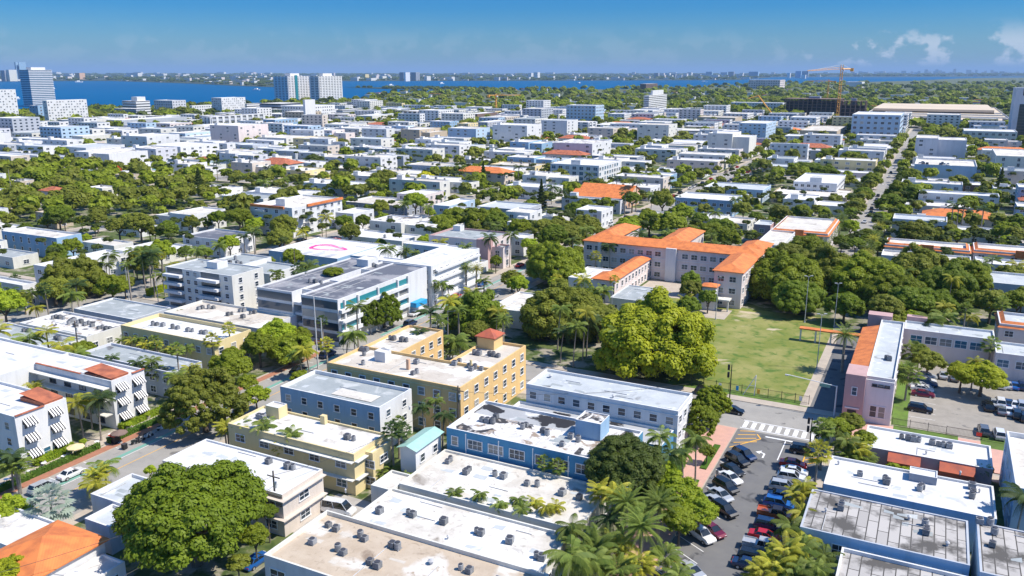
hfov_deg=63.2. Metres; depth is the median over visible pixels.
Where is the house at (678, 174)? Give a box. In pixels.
[657,167,709,178]
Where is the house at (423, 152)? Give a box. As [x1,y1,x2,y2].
[396,145,444,161]
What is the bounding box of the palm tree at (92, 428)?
[74,389,98,429]
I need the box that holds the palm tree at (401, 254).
[396,250,407,258]
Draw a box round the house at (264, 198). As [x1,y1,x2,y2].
[222,192,271,210]
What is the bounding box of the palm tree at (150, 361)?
[139,355,163,394]
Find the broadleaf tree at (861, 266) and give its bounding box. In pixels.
[828,249,905,298]
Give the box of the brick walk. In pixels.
[0,352,319,497]
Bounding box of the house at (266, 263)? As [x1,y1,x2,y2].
[219,253,299,283]
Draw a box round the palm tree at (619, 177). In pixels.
[612,175,621,183]
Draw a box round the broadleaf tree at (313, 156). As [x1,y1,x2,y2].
[302,153,325,160]
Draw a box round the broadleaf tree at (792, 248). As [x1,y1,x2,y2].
[774,242,802,255]
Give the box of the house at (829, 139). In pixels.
[803,132,842,145]
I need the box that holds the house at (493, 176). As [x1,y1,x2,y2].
[456,166,514,184]
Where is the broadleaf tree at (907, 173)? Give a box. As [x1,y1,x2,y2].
[895,168,922,181]
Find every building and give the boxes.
[0,322,84,349]
[13,137,47,139]
[20,311,124,346]
[29,105,43,115]
[74,298,170,322]
[82,238,132,252]
[97,118,105,121]
[114,108,144,112]
[115,241,192,264]
[154,100,185,109]
[164,300,296,348]
[168,123,228,127]
[168,158,211,162]
[190,105,211,111]
[202,114,264,123]
[210,123,268,141]
[245,103,259,107]
[259,102,300,108]
[263,118,297,123]
[264,510,548,575]
[353,470,569,575]
[382,107,410,109]
[397,189,443,213]
[397,426,443,472]
[399,449,610,537]
[457,122,477,126]
[475,112,497,116]
[478,120,506,126]
[506,207,541,230]
[550,158,620,184]
[578,121,596,130]
[597,122,624,126]
[640,83,657,88]
[698,213,729,226]
[728,216,754,234]
[739,120,775,137]
[748,80,784,88]
[754,220,775,239]
[769,142,809,159]
[771,186,851,202]
[846,82,864,87]
[851,111,903,140]
[928,178,948,180]
[962,128,1017,139]
[962,181,996,191]
[981,125,999,128]
[989,271,1023,312]
[994,311,1023,343]
[1013,183,1023,207]
[1013,202,1023,215]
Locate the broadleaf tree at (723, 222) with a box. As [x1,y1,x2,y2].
[711,218,734,244]
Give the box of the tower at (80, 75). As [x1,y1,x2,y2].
[75,73,84,78]
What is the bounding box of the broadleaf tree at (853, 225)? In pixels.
[840,219,860,232]
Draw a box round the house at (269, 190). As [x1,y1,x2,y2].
[246,187,320,194]
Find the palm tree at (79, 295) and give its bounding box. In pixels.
[56,288,86,311]
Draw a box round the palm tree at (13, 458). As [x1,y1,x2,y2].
[0,447,30,490]
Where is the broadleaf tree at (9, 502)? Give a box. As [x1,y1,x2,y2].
[0,493,33,517]
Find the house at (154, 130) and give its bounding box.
[138,127,176,133]
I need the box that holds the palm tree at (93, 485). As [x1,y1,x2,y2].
[77,474,110,497]
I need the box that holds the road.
[0,125,1023,520]
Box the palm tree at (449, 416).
[431,410,455,450]
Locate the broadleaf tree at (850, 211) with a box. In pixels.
[843,207,857,219]
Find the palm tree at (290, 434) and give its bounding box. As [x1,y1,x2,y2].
[276,424,302,441]
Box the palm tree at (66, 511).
[22,482,76,520]
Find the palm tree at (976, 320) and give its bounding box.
[957,313,981,326]
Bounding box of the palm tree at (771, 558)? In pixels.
[751,547,797,575]
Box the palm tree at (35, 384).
[22,379,46,389]
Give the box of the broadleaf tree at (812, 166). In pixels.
[797,161,820,171]
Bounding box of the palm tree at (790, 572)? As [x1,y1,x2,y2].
[772,555,819,575]
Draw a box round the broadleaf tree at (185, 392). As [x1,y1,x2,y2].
[156,364,249,434]
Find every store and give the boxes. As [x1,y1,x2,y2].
[268,237,402,267]
[653,138,707,143]
[822,455,996,551]
[864,143,892,153]
[865,425,992,484]
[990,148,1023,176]
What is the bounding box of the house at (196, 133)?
[169,130,210,136]
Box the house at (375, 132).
[362,127,394,137]
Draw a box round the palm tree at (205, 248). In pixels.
[195,246,209,258]
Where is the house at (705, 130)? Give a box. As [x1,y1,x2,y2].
[700,128,726,132]
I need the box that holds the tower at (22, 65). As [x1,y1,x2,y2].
[18,62,25,69]
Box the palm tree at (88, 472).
[80,461,110,488]
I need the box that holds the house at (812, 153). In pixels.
[808,148,820,158]
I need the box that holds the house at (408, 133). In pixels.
[401,127,446,143]
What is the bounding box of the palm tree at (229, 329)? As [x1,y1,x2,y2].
[220,321,235,336]
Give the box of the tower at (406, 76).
[404,72,409,80]
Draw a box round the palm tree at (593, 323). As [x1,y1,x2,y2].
[577,311,601,357]
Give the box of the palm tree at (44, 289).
[36,282,53,314]
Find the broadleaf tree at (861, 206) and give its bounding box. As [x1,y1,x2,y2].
[844,198,866,215]
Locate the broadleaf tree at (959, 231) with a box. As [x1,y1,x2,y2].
[948,228,969,242]
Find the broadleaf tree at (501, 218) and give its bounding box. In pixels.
[482,211,509,230]
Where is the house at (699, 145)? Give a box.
[669,142,702,147]
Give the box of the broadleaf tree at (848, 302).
[823,291,866,323]
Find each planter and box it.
[37,456,45,464]
[64,449,72,454]
[79,438,86,446]
[125,421,131,428]
[144,411,149,419]
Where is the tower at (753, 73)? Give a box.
[749,72,758,77]
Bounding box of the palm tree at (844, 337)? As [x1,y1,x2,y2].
[830,322,860,371]
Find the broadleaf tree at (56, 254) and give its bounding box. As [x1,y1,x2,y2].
[44,251,63,257]
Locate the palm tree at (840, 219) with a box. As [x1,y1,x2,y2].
[835,214,847,234]
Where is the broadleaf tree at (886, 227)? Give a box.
[881,224,890,235]
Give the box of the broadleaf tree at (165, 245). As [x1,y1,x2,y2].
[149,239,176,270]
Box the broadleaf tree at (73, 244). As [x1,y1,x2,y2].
[62,237,83,255]
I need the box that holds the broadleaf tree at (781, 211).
[769,204,792,219]
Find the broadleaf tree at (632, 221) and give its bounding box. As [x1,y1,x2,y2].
[613,217,641,229]
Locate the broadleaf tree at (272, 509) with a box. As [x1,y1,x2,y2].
[262,504,278,542]
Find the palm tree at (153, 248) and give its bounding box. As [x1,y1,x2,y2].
[139,245,158,286]
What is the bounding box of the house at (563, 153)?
[541,150,589,157]
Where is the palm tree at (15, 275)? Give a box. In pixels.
[8,274,20,278]
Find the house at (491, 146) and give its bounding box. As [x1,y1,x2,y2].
[486,144,497,148]
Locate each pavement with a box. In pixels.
[0,125,1023,575]
[828,417,1002,473]
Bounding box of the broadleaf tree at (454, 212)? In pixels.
[442,207,475,223]
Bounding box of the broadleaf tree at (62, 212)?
[43,205,75,230]
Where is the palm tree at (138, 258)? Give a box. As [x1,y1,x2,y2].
[130,252,150,292]
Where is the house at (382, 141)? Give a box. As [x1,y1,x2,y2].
[350,136,393,146]
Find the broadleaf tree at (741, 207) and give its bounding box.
[735,202,752,216]
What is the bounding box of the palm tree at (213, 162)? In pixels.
[212,160,220,180]
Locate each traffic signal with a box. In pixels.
[727,364,731,397]
[807,417,812,443]
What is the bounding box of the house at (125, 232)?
[120,225,156,237]
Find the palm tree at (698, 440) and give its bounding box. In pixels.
[678,428,712,480]
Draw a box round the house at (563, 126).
[541,119,577,135]
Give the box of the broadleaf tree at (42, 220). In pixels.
[38,217,55,228]
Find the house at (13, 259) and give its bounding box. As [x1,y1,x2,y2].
[0,239,38,268]
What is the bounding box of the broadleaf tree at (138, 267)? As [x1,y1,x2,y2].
[126,249,160,283]
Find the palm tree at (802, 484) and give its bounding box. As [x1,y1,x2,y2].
[789,476,817,504]
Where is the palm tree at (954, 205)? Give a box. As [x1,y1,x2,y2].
[944,200,961,219]
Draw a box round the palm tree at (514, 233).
[502,231,519,266]
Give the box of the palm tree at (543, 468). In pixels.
[536,454,551,471]
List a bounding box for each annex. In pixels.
[568,266,612,287]
[591,256,651,302]
[610,285,652,310]
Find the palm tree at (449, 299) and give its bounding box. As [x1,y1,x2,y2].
[436,294,460,337]
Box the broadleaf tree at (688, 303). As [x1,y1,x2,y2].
[676,295,701,312]
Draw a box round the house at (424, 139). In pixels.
[415,136,452,143]
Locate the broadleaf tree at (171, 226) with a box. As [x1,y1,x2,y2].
[154,220,179,238]
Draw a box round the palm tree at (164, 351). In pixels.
[160,345,172,353]
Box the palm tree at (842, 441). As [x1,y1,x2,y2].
[830,430,863,456]
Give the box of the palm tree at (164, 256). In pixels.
[155,250,166,281]
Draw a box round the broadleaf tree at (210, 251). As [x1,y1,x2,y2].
[199,247,213,258]
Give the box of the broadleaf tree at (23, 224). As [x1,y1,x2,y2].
[17,222,32,227]
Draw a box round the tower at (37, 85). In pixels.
[19,67,55,105]
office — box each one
[40,121,47,125]
[282,104,334,116]
[402,109,425,112]
[430,120,458,127]
[566,104,603,123]
[608,113,631,121]
[653,118,686,127]
[784,134,803,142]
[999,431,1023,530]
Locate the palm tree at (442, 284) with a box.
[433,280,448,300]
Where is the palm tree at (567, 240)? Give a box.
[563,235,582,248]
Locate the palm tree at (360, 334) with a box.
[337,325,368,349]
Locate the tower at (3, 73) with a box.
[0,70,7,80]
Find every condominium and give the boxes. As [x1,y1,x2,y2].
[211,97,245,111]
[273,73,309,101]
[309,73,342,102]
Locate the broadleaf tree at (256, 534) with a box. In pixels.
[238,522,269,557]
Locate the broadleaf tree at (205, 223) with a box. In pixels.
[202,221,212,229]
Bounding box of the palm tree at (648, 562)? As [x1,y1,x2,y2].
[619,544,659,575]
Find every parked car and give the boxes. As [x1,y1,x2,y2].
[26,479,59,495]
[55,466,85,480]
[243,550,265,571]
[289,365,307,373]
[296,237,306,241]
[319,349,336,357]
[320,496,356,515]
[403,319,417,326]
[408,310,421,316]
[515,262,524,267]
[676,559,706,575]
[688,521,716,544]
[694,384,708,392]
[700,522,726,538]
[705,493,723,500]
[707,486,734,502]
[711,497,738,518]
[712,475,739,494]
[718,470,743,484]
[720,462,745,476]
[724,449,750,467]
[725,405,744,415]
[731,444,756,461]
[731,555,761,572]
[736,545,762,557]
[742,535,780,552]
[747,527,780,540]
[753,514,784,534]
[756,504,794,521]
[762,493,794,510]
[767,488,796,501]
[768,477,797,490]
[776,468,806,482]
[779,457,806,468]
[780,464,807,476]
[789,441,816,456]
[907,401,932,413]
[908,381,931,387]
[910,383,933,391]
[911,389,934,398]
[913,375,936,381]
[914,371,936,378]
[916,377,937,387]
[939,371,947,379]
[950,375,958,382]
[977,424,989,436]
[981,400,994,411]
[988,398,998,406]
[992,427,1005,440]
[994,396,1006,405]
[995,405,1006,415]
[1005,398,1012,406]
[1005,406,1012,415]
[1007,381,1011,389]
[1011,381,1019,390]
[1011,400,1017,407]
[1011,408,1021,419]
[1017,380,1023,390]
[1017,399,1023,410]
[1019,411,1023,422]
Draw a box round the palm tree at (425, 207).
[422,203,433,214]
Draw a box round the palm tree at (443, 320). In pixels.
[426,313,449,329]
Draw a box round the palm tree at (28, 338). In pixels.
[12,328,46,345]
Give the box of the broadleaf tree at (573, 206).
[566,201,582,217]
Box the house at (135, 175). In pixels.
[114,170,139,181]
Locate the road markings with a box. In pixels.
[26,135,935,575]
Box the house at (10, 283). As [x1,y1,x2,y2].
[0,276,39,307]
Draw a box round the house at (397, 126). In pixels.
[391,124,415,128]
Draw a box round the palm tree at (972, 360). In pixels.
[965,355,984,389]
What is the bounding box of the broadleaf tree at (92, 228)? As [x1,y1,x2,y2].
[90,227,99,236]
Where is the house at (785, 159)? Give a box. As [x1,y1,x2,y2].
[767,155,810,163]
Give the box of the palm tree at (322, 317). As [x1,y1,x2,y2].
[316,315,327,349]
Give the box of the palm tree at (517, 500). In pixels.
[509,495,528,505]
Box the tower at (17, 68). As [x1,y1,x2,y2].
[14,62,19,78]
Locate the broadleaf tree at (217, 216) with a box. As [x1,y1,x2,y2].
[207,210,227,228]
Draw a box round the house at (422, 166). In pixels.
[406,162,454,175]
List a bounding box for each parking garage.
[677,128,738,139]
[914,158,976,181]
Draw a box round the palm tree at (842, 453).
[831,444,863,460]
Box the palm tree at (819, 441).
[802,438,832,488]
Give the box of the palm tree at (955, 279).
[942,274,963,291]
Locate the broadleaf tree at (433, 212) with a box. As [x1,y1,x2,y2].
[424,207,435,215]
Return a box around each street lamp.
[804,275,812,322]
[816,313,826,368]
[833,283,841,326]
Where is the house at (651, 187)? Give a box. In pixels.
[608,181,659,200]
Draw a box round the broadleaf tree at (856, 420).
[836,412,865,438]
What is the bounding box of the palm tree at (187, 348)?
[179,344,195,357]
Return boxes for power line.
[2,476,271,571]
[275,392,455,474]
[459,384,683,393]
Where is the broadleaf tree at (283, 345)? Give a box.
[265,332,312,364]
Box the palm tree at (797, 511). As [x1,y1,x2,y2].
[787,500,816,537]
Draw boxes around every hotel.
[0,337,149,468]
[121,313,252,369]
[122,97,150,114]
[162,258,263,308]
[250,194,342,237]
[257,256,427,345]
[378,240,480,305]
[731,102,784,110]
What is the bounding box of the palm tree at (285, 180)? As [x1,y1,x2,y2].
[279,177,290,184]
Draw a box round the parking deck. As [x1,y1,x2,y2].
[336,109,361,112]
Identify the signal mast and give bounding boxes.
[785,374,837,415]
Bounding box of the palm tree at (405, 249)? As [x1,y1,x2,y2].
[398,243,412,258]
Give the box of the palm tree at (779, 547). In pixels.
[765,530,808,564]
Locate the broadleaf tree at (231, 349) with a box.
[221,346,238,352]
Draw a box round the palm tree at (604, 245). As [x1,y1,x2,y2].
[600,243,618,268]
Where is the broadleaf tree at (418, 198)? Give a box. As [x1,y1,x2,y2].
[402,192,428,214]
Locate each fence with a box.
[691,376,809,404]
[892,418,946,432]
[946,426,982,438]
[981,433,1005,442]
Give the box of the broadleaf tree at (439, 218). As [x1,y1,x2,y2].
[428,214,456,223]
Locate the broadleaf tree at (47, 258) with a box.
[41,255,55,262]
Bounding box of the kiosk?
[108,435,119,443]
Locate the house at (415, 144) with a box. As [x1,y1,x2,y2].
[402,143,426,146]
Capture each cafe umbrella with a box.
[66,443,84,450]
[110,429,127,443]
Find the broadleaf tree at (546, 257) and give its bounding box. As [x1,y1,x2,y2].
[525,241,586,279]
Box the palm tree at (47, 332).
[35,324,58,347]
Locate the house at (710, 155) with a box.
[678,151,731,168]
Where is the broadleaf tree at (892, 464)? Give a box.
[885,462,900,467]
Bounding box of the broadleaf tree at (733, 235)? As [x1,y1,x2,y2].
[717,229,741,244]
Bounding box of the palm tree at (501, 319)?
[492,311,513,341]
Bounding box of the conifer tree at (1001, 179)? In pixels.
[991,167,1005,188]
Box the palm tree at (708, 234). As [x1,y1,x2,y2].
[704,232,718,243]
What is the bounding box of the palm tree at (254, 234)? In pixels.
[245,229,260,254]
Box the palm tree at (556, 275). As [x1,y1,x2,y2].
[551,273,561,281]
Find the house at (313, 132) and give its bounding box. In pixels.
[290,129,323,135]
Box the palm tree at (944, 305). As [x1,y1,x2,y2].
[933,300,956,312]
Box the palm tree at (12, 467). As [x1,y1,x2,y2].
[0,453,35,493]
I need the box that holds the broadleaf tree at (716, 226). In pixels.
[697,222,730,239]
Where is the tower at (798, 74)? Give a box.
[795,71,801,77]
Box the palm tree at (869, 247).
[861,242,876,252]
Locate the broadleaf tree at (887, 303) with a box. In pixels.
[866,294,905,316]
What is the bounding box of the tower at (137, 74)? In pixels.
[126,73,141,76]
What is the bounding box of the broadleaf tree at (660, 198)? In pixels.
[650,190,674,210]
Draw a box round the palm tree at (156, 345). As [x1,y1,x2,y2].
[148,340,163,351]
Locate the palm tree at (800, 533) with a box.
[783,528,822,558]
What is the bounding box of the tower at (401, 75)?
[399,72,403,80]
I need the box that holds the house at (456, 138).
[435,135,470,140]
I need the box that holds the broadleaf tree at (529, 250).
[526,243,541,257]
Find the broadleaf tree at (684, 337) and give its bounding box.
[592,285,719,379]
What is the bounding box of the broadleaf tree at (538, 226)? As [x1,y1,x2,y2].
[530,218,558,234]
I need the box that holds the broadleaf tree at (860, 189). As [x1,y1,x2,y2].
[853,187,875,199]
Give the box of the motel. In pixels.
[675,192,741,216]
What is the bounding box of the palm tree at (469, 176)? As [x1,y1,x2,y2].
[465,172,478,181]
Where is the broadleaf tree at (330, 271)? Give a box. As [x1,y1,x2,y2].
[323,267,343,275]
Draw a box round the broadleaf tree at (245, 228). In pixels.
[239,224,255,230]
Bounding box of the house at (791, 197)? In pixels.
[783,193,845,214]
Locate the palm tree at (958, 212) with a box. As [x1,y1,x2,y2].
[950,207,964,224]
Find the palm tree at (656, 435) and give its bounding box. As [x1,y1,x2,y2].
[645,425,677,450]
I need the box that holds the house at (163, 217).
[156,212,169,223]
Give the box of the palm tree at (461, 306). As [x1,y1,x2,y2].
[447,304,468,334]
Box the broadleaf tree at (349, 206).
[343,204,355,209]
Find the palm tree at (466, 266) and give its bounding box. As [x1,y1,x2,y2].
[459,260,472,288]
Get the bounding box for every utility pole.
[72,321,78,341]
[267,471,279,490]
[313,297,318,368]
[320,318,323,358]
[452,386,463,418]
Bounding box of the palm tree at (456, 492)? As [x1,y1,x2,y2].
[444,486,464,496]
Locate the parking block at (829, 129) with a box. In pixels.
[800,125,846,134]
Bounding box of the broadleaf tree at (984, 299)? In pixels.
[973,289,1007,323]
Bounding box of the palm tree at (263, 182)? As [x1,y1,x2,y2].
[256,178,270,188]
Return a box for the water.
[0,77,1011,108]
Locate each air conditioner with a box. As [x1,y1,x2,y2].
[259,413,266,419]
[264,457,272,464]
[283,461,291,469]
[290,463,296,470]
[308,536,316,545]
[324,520,331,528]
[331,523,339,532]
[334,542,340,552]
[339,547,347,556]
[343,432,350,440]
[356,529,363,538]
[360,534,368,542]
[362,346,368,351]
[365,556,373,566]
[372,559,382,570]
[375,505,383,515]
[388,539,395,549]
[393,540,401,551]
[399,336,404,341]
[408,509,416,518]
[413,358,419,364]
[439,515,448,525]
[444,458,450,464]
[451,360,457,365]
[457,562,463,570]
[462,467,469,475]
[465,564,473,575]
[468,366,473,371]
[475,349,481,355]
[477,527,484,536]
[479,416,484,422]
[484,416,489,423]
[490,416,495,424]
[492,469,497,477]
[499,471,507,479]
[505,534,514,545]
[520,422,525,429]
[524,479,529,486]
[533,550,538,559]
[534,479,539,487]
[537,552,545,562]
[540,427,545,433]
[544,428,549,436]
[558,487,566,496]
[559,440,564,446]
[567,432,573,439]
[575,434,580,442]
[575,492,582,500]
[837,503,844,510]
[857,470,862,476]
[883,476,890,485]
[905,434,910,440]
[910,434,916,441]
[916,483,922,491]
[921,517,928,525]
[922,527,930,536]
[929,438,935,444]
[941,441,945,447]
[946,442,952,448]
[968,481,976,489]
[968,490,975,498]
[975,516,983,525]
[986,516,994,525]
[988,539,996,548]
[990,526,998,536]
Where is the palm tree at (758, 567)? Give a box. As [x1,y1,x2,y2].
[740,556,783,575]
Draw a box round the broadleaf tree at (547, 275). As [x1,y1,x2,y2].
[543,272,552,279]
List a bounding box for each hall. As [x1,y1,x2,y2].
[106,116,186,126]
[355,114,394,120]
[429,224,510,268]
[697,115,741,120]
[799,311,1023,425]
[870,103,1008,126]
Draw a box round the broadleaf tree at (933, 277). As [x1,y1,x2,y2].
[916,258,978,306]
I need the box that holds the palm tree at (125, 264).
[119,260,135,300]
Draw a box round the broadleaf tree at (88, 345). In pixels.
[69,340,96,352]
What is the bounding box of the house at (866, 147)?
[849,145,887,159]
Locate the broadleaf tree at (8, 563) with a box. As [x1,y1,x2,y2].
[0,553,24,575]
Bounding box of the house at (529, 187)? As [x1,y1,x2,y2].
[505,181,563,200]
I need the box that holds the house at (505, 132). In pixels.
[493,122,541,141]
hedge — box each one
[0,442,100,492]
[32,441,75,466]
[106,414,159,443]
[117,404,161,429]
[145,284,166,295]
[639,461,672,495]
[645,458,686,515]
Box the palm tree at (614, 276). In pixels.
[609,275,619,294]
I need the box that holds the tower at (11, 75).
[6,70,17,80]
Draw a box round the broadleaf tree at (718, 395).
[692,384,732,425]
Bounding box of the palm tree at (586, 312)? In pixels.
[574,305,596,359]
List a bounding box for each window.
[4,421,10,430]
[6,437,12,446]
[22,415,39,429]
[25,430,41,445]
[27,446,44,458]
[43,445,50,452]
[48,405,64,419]
[49,378,56,383]
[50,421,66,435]
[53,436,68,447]
[64,381,70,387]
[79,385,85,390]
[82,411,89,418]
[98,416,104,423]
[106,336,112,343]
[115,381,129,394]
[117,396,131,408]
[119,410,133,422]
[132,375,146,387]
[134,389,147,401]
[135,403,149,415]
[149,373,155,380]
[150,384,156,392]
[164,339,168,345]
[195,345,200,352]
[206,348,211,354]
[218,346,223,353]
[235,433,245,442]
[259,439,269,449]
[265,517,277,529]
[269,567,285,575]
[283,447,294,455]
[285,393,291,401]
[299,487,309,502]
[300,506,310,521]
[301,397,307,405]
[309,454,319,462]
[317,400,323,408]
[333,404,339,412]
[335,461,346,469]
[336,478,347,488]
[350,408,356,416]
[366,459,374,469]
[366,476,375,484]
[367,412,374,420]
[380,451,388,464]
[386,408,390,417]
[402,383,409,387]
[402,399,406,407]
[418,386,424,395]
[418,417,425,425]
[420,345,424,354]
[420,451,425,463]
[429,341,433,349]
[433,389,439,397]
[433,404,440,412]
[433,442,437,453]
[435,420,440,429]
[437,337,441,345]
[438,349,441,357]
[448,392,456,401]
[449,408,456,417]
[451,435,458,446]
[464,390,468,400]
[464,405,468,414]
[467,439,482,451]
[474,383,478,393]
[474,398,478,406]
[484,376,488,386]
[484,391,488,399]
[487,443,503,456]
[494,370,497,379]
[494,385,497,394]
[503,364,506,373]
[503,378,506,388]
[503,392,506,402]
[508,448,524,461]
[520,353,523,361]
[520,366,523,375]
[520,380,523,389]
[529,390,536,399]
[534,454,542,465]
[543,393,550,402]
[553,458,569,471]
[557,396,565,404]
[572,398,579,407]
[575,463,585,475]
[586,244,591,249]
[587,401,594,410]
[602,404,610,413]
[603,256,608,261]
[611,257,616,262]
[617,407,625,416]
[619,258,625,262]
[620,248,625,253]
[628,249,634,253]
[632,410,641,419]
[637,249,643,254]
[645,250,651,255]
[648,413,657,422]
[653,271,659,276]
[654,261,660,266]
[655,251,660,256]
[664,416,673,425]
[681,264,687,269]
[682,254,687,259]
[690,265,696,270]
[691,255,697,260]
[699,266,705,271]
[700,255,706,261]
[708,277,713,282]
[709,256,716,262]
[717,275,724,281]
[718,287,723,292]
[728,288,735,294]
[729,276,736,282]
[729,300,734,305]
[831,543,845,556]
[851,387,857,395]
[868,405,876,417]
[876,406,885,419]
[910,334,922,342]
[924,336,937,345]
[938,338,952,347]
[953,340,967,349]
[969,342,982,351]
[996,359,1009,367]
[1003,330,1013,337]
[1014,361,1023,369]
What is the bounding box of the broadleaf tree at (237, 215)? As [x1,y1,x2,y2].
[224,208,253,229]
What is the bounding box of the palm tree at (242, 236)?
[235,233,250,252]
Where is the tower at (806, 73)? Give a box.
[802,71,808,76]
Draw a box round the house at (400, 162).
[366,150,408,166]
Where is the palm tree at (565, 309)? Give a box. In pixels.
[549,304,572,349]
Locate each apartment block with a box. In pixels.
[1,227,81,256]
[33,249,129,282]
[42,99,88,120]
[84,343,201,397]
[162,439,327,536]
[169,207,226,232]
[182,228,254,257]
[228,401,391,495]
[280,370,412,444]
[327,325,525,433]
[335,207,373,228]
[346,196,420,215]
[433,198,474,215]
[446,400,673,506]
[477,201,540,212]
[526,369,692,456]
[592,154,643,159]
[705,182,770,202]
[760,228,794,248]
[771,216,839,247]
[793,173,845,191]
[800,489,969,575]
[836,547,964,575]
[881,249,970,260]
[884,237,971,255]
[891,213,946,240]
[918,189,999,212]
[970,523,1023,575]
[971,242,1023,260]
[975,256,1023,286]
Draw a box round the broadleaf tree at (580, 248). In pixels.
[573,245,583,253]
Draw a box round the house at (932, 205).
[905,200,969,212]
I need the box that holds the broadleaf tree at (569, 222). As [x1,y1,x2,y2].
[562,220,575,224]
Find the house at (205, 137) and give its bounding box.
[180,136,210,139]
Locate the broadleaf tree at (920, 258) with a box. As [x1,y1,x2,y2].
[891,242,949,277]
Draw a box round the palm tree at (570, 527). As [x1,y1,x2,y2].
[554,513,587,565]
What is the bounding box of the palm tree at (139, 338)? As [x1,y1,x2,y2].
[131,335,145,347]
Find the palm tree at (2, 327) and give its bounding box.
[0,319,12,335]
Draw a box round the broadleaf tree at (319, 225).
[317,222,326,236]
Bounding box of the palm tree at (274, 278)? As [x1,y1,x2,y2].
[270,270,284,280]
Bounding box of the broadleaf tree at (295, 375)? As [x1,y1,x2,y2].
[289,370,306,380]
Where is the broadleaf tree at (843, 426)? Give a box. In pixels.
[819,417,854,450]
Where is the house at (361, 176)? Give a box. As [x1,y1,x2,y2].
[351,171,399,183]
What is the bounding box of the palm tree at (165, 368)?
[145,364,168,381]
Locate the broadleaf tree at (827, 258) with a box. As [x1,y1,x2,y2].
[796,244,855,289]
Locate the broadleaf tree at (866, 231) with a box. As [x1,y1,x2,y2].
[859,228,873,244]
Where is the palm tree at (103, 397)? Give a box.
[80,390,117,440]
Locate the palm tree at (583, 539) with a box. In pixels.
[559,523,596,551]
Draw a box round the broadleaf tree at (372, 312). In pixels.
[360,298,384,332]
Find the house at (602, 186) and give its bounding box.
[581,182,640,206]
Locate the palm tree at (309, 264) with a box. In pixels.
[294,259,318,270]
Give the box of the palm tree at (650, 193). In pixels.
[645,191,652,205]
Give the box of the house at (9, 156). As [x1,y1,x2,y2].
[0,153,29,160]
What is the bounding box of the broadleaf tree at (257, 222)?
[244,217,264,233]
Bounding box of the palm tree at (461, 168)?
[454,164,466,170]
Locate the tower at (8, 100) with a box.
[0,89,18,114]
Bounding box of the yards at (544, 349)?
[0,125,1023,575]
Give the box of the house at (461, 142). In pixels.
[437,139,485,154]
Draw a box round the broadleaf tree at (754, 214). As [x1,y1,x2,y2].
[748,211,759,219]
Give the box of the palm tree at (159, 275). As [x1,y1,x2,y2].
[151,270,166,295]
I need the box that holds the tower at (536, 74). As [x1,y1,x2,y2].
[534,72,539,77]
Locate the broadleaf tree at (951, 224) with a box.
[933,219,958,231]
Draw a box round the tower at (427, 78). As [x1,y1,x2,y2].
[424,76,430,80]
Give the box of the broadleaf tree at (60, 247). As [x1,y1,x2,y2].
[46,242,68,254]
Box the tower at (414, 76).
[410,72,419,80]
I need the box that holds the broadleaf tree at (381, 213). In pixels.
[375,211,387,218]
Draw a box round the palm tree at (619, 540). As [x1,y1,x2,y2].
[601,528,636,566]
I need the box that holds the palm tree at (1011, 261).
[1004,259,1023,270]
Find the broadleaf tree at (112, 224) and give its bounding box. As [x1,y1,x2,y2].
[104,217,131,239]
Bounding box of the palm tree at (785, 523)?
[769,514,802,555]
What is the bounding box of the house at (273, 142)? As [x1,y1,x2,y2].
[246,139,283,144]
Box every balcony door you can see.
[167,267,182,273]
[168,277,182,282]
[169,285,183,290]
[170,293,184,298]
[170,301,185,305]
[200,272,218,279]
[201,282,219,287]
[202,290,220,296]
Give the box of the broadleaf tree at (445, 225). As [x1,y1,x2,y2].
[435,221,455,232]
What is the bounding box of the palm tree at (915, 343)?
[901,340,927,373]
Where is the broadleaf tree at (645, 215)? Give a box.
[637,210,660,237]
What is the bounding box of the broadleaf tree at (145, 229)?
[143,225,154,241]
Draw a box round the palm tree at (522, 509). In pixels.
[512,501,532,517]
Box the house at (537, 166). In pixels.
[490,161,545,170]
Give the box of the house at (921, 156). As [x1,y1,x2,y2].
[912,154,955,163]
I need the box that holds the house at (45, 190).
[37,186,60,194]
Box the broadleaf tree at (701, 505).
[681,492,719,526]
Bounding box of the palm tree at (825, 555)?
[809,542,844,572]
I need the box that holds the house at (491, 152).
[484,148,533,157]
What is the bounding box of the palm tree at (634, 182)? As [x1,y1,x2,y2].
[629,178,643,211]
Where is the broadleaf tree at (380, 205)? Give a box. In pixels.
[370,199,388,211]
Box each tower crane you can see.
[487,94,520,104]
[807,65,853,115]
[816,79,835,97]
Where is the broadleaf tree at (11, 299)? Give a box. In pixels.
[0,288,27,322]
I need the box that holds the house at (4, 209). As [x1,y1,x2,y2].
[0,207,8,223]
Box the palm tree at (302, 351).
[291,341,318,372]
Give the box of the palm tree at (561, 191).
[556,188,568,207]
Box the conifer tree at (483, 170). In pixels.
[479,161,488,184]
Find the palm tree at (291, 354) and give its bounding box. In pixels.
[284,347,310,369]
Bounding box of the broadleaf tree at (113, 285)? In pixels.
[92,274,128,297]
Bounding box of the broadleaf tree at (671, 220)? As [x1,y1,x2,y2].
[653,211,687,229]
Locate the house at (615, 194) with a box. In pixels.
[573,188,628,208]
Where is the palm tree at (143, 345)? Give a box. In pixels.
[136,340,150,348]
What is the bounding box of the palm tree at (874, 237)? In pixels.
[866,233,878,253]
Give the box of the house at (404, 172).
[369,167,416,177]
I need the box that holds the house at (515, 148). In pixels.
[497,147,539,151]
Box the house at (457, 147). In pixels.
[426,141,469,157]
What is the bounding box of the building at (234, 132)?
[210,123,268,141]
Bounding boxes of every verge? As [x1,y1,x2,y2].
[667,380,806,406]
[893,425,957,439]
[980,436,1004,450]
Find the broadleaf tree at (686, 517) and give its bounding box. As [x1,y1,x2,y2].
[661,505,699,548]
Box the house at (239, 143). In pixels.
[232,142,248,145]
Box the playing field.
[671,306,836,400]
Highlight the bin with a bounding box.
[121,442,127,449]

